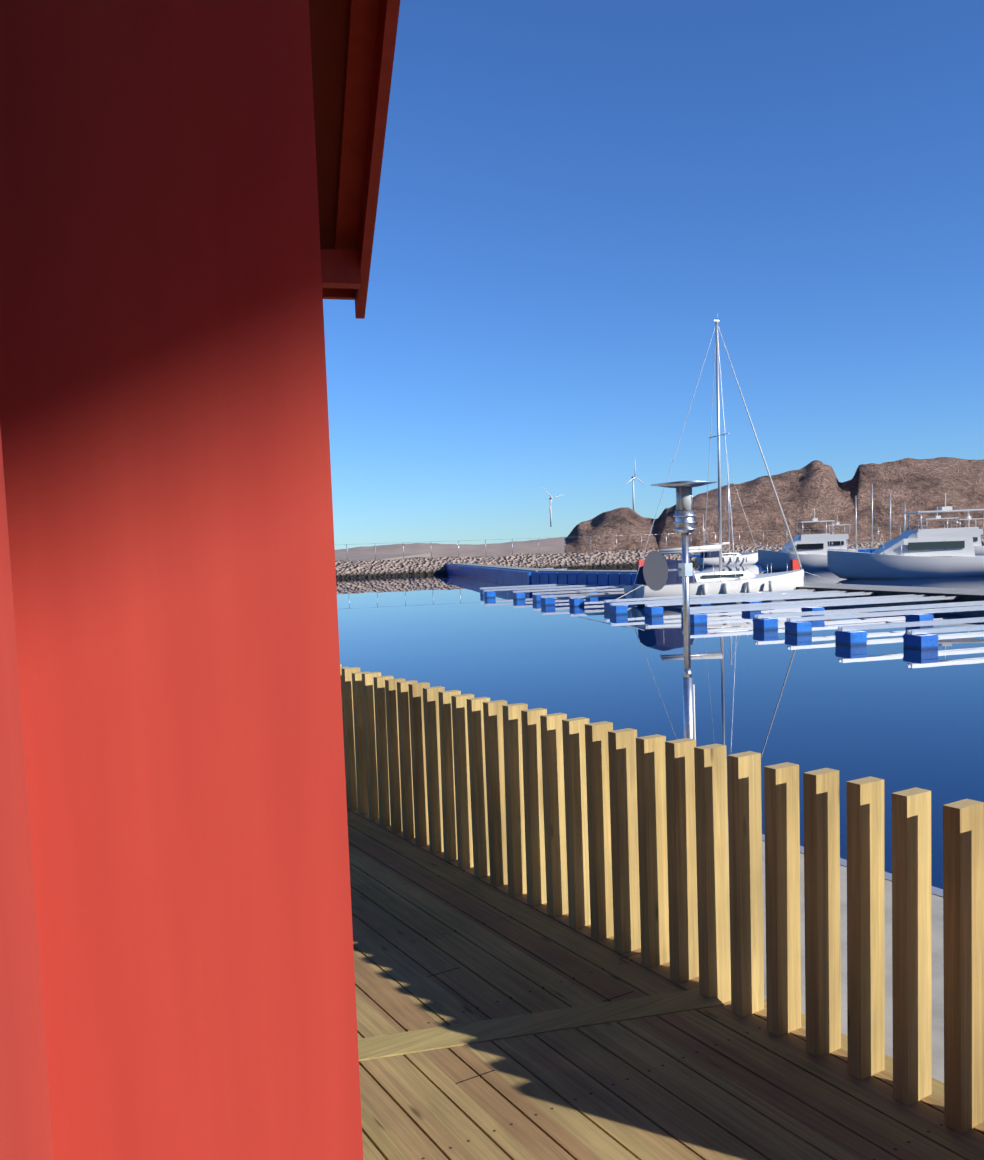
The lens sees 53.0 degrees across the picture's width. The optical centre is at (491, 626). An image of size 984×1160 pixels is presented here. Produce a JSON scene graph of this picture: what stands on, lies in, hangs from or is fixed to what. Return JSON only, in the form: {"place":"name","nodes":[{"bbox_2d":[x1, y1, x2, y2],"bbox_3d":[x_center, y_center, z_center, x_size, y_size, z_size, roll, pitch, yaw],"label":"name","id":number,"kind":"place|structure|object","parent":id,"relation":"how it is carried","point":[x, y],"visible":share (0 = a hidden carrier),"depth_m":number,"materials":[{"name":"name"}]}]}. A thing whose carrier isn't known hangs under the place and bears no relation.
{"place":"outdoors","nodes":[
{"label":"outdoors","id":0,"kind":"place"},
{"bbox_2d":[335,553,429,560],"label":"road","id":1,"kind":"structure","parent":0,"point":[372,557],"depth_m":213.06,"materials":[{"name":"grey asphalt"}]},
{"bbox_2d":[335,537,565,555],"bbox_3d":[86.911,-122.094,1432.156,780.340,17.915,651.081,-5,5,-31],"label":"distant hill","id":2,"kind":"structure","parent":0,"point":[552,543],"depth_m":1219.67,"materials":[{"name":"stone"}]},
{"bbox_2d":[545,490,563,526],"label":"wind turbine","id":3,"kind":"object","parent":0,"point":[551,498],"visible":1,"depth_m":2201.69,"materials":[{"name":"white paint"}]},
{"bbox_2d":[323,0,983,549],"label":"sky","id":4,"kind":"structure","parent":0,"point":[573,195],"materials":[{"name":"blue"}]},
{"bbox_2d":[335,538,983,578],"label":"breakwater rock","id":5,"kind":"object","parent":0,"point":[414,566],"visible":0.27,"depth_m":102.70,"materials":[{"name":"stone"}]},
{"bbox_2d":[345,524,957,559],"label":"breakwater fence posts","id":6,"kind":"object","parent":5,"relation":"on","point":[623,535],"visible":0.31,"depth_m":111.15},
{"bbox_2d":[703,484,904,548],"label":"sailboat masts","id":7,"kind":"object","parent":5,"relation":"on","point":[855,520],"visible":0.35,"depth_m":109.88,"materials":[{"name":"silver metal"}]},
{"bbox_2d":[336,548,983,888],"bbox_3d":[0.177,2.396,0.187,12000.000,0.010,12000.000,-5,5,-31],"label":"water","id":8,"kind":"structure","parent":0,"point":[890,710],"depth_m":18.46,"materials":[{"name":"blue liquid"}]},
{"bbox_2d":[445,548,877,591],"bbox_3d":[7.906,-5.176,87.241,48.941,1.220,69.216,1,5,34],"label":"barrier","id":9,"kind":"object","parent":8,"relation":"on","point":[511,575],"visible":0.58,"depth_m":56.66,"materials":[{"name":"blue plastic"}]},
{"bbox_2d":[624,320,803,606],"bbox_3d":[8.824,-6.353,38.431,7.620,11.580,2.850,-3,5,-17],"label":"sailboat","id":10,"kind":"object","parent":8,"relation":"on","point":[720,581],"visible":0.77,"depth_m":38.09,"materials":[{"name":"white plastic"}]},
{"bbox_2d":[577,558,844,599],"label":"mooring lines and buoys","id":11,"kind":"object","parent":10,"relation":"attached to","point":[795,565],"visible":0.44,"depth_m":41.49,"materials":[{"name":"white plastic"}]},
{"bbox_2d":[696,463,757,566],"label":"sailboat","id":12,"kind":"object","parent":8,"relation":"on","point":[711,558],"visible":0.85,"depth_m":95.07,"materials":[{"name":"white plastic"}]},
{"bbox_2d":[480,583,983,649],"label":"mooring booms","id":13,"kind":"object","parent":8,"relation":"on","point":[917,639],"visible":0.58,"depth_m":29.80,"materials":[{"name":"blue plastic"}]},
{"bbox_2d":[758,508,834,570],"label":"motor boat","id":14,"kind":"object","parent":8,"relation":"on","point":[811,549],"visible":0.88,"depth_m":73.65,"materials":[{"name":"white plastic"}]},
{"bbox_2d":[728,833,943,1082],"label":"quay","id":15,"kind":"structure","parent":8,"relation":"on","point":[937,962],"depth_m":4.18,"materials":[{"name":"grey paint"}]},
{"bbox_2d":[643,481,716,739],"bbox_3d":[1.205,0.188,6.091,0.398,2.152,0.398,-5,5,-31],"label":"lamp post","id":16,"kind":"object","parent":15,"relation":"on","point":[656,570],"visible":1,"depth_m":6.03,"materials":[{"name":"silver metal"}]},
{"bbox_2d":[824,522,857,551],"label":"motor boat","id":17,"kind":"object","parent":8,"relation":"on","point":[838,542],"visible":0.38,"depth_m":99.72,"materials":[{"name":"white plastic"}]},
{"bbox_2d":[796,582,983,607],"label":"dock","id":18,"kind":"object","parent":8,"relation":"on","point":[965,595],"depth_m":34.43,"materials":[{"name":"concrete"}]},
{"bbox_2d":[827,493,983,578],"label":"motor yacht","id":19,"kind":"object","parent":8,"relation":"on","point":[931,553],"visible":0.94,"depth_m":53.57,"materials":[{"name":"white painted fibreglass"},{"name":"dark glass"},{"name":"stainless steel"}]},
{"bbox_2d":[880,507,958,546],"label":"motor boat","id":20,"kind":"object","parent":8,"relation":"on","point":[937,517],"visible":0.17,"depth_m":81.61,"materials":[{"name":"white"}]},
{"bbox_2d":[950,516,983,555],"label":"motor boat","id":21,"kind":"object","parent":8,"relation":"on","point":[978,549],"visible":0.21,"depth_m":90.40,"materials":[{"name":"white plastic"}]},
{"bbox_2d":[347,803,983,1159],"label":"deck","id":22,"kind":"structure","parent":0,"point":[497,1022],"depth_m":2.82,"materials":[{"name":"brown wood"}]},
{"bbox_2d":[0,0,399,1159],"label":"boat house","id":23,"kind":"structure","parent":22,"relation":"on","point":[188,198],"depth_m":0.23,"materials":[{"name":"red paint"}]},
{"bbox_2d":[340,664,983,1133],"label":"fence posts","id":24,"kind":"object","parent":22,"relation":"on","point":[608,830],"visible":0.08,"depth_m":3.14,"materials":[{"name":"brown wood"}]},
{"bbox_2d":[564,457,983,552],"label":"granite hills","id":25,"kind":"structure","parent":0,"point":[914,485],"depth_m":282.00,"materials":[{"name":"brown stone"}]},
{"bbox_2d":[623,466,644,510],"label":"wind turbine","id":26,"kind":"object","parent":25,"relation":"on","point":[633,477],"visible":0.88,"depth_m":1704.92,"materials":[{"name":"white paint"}]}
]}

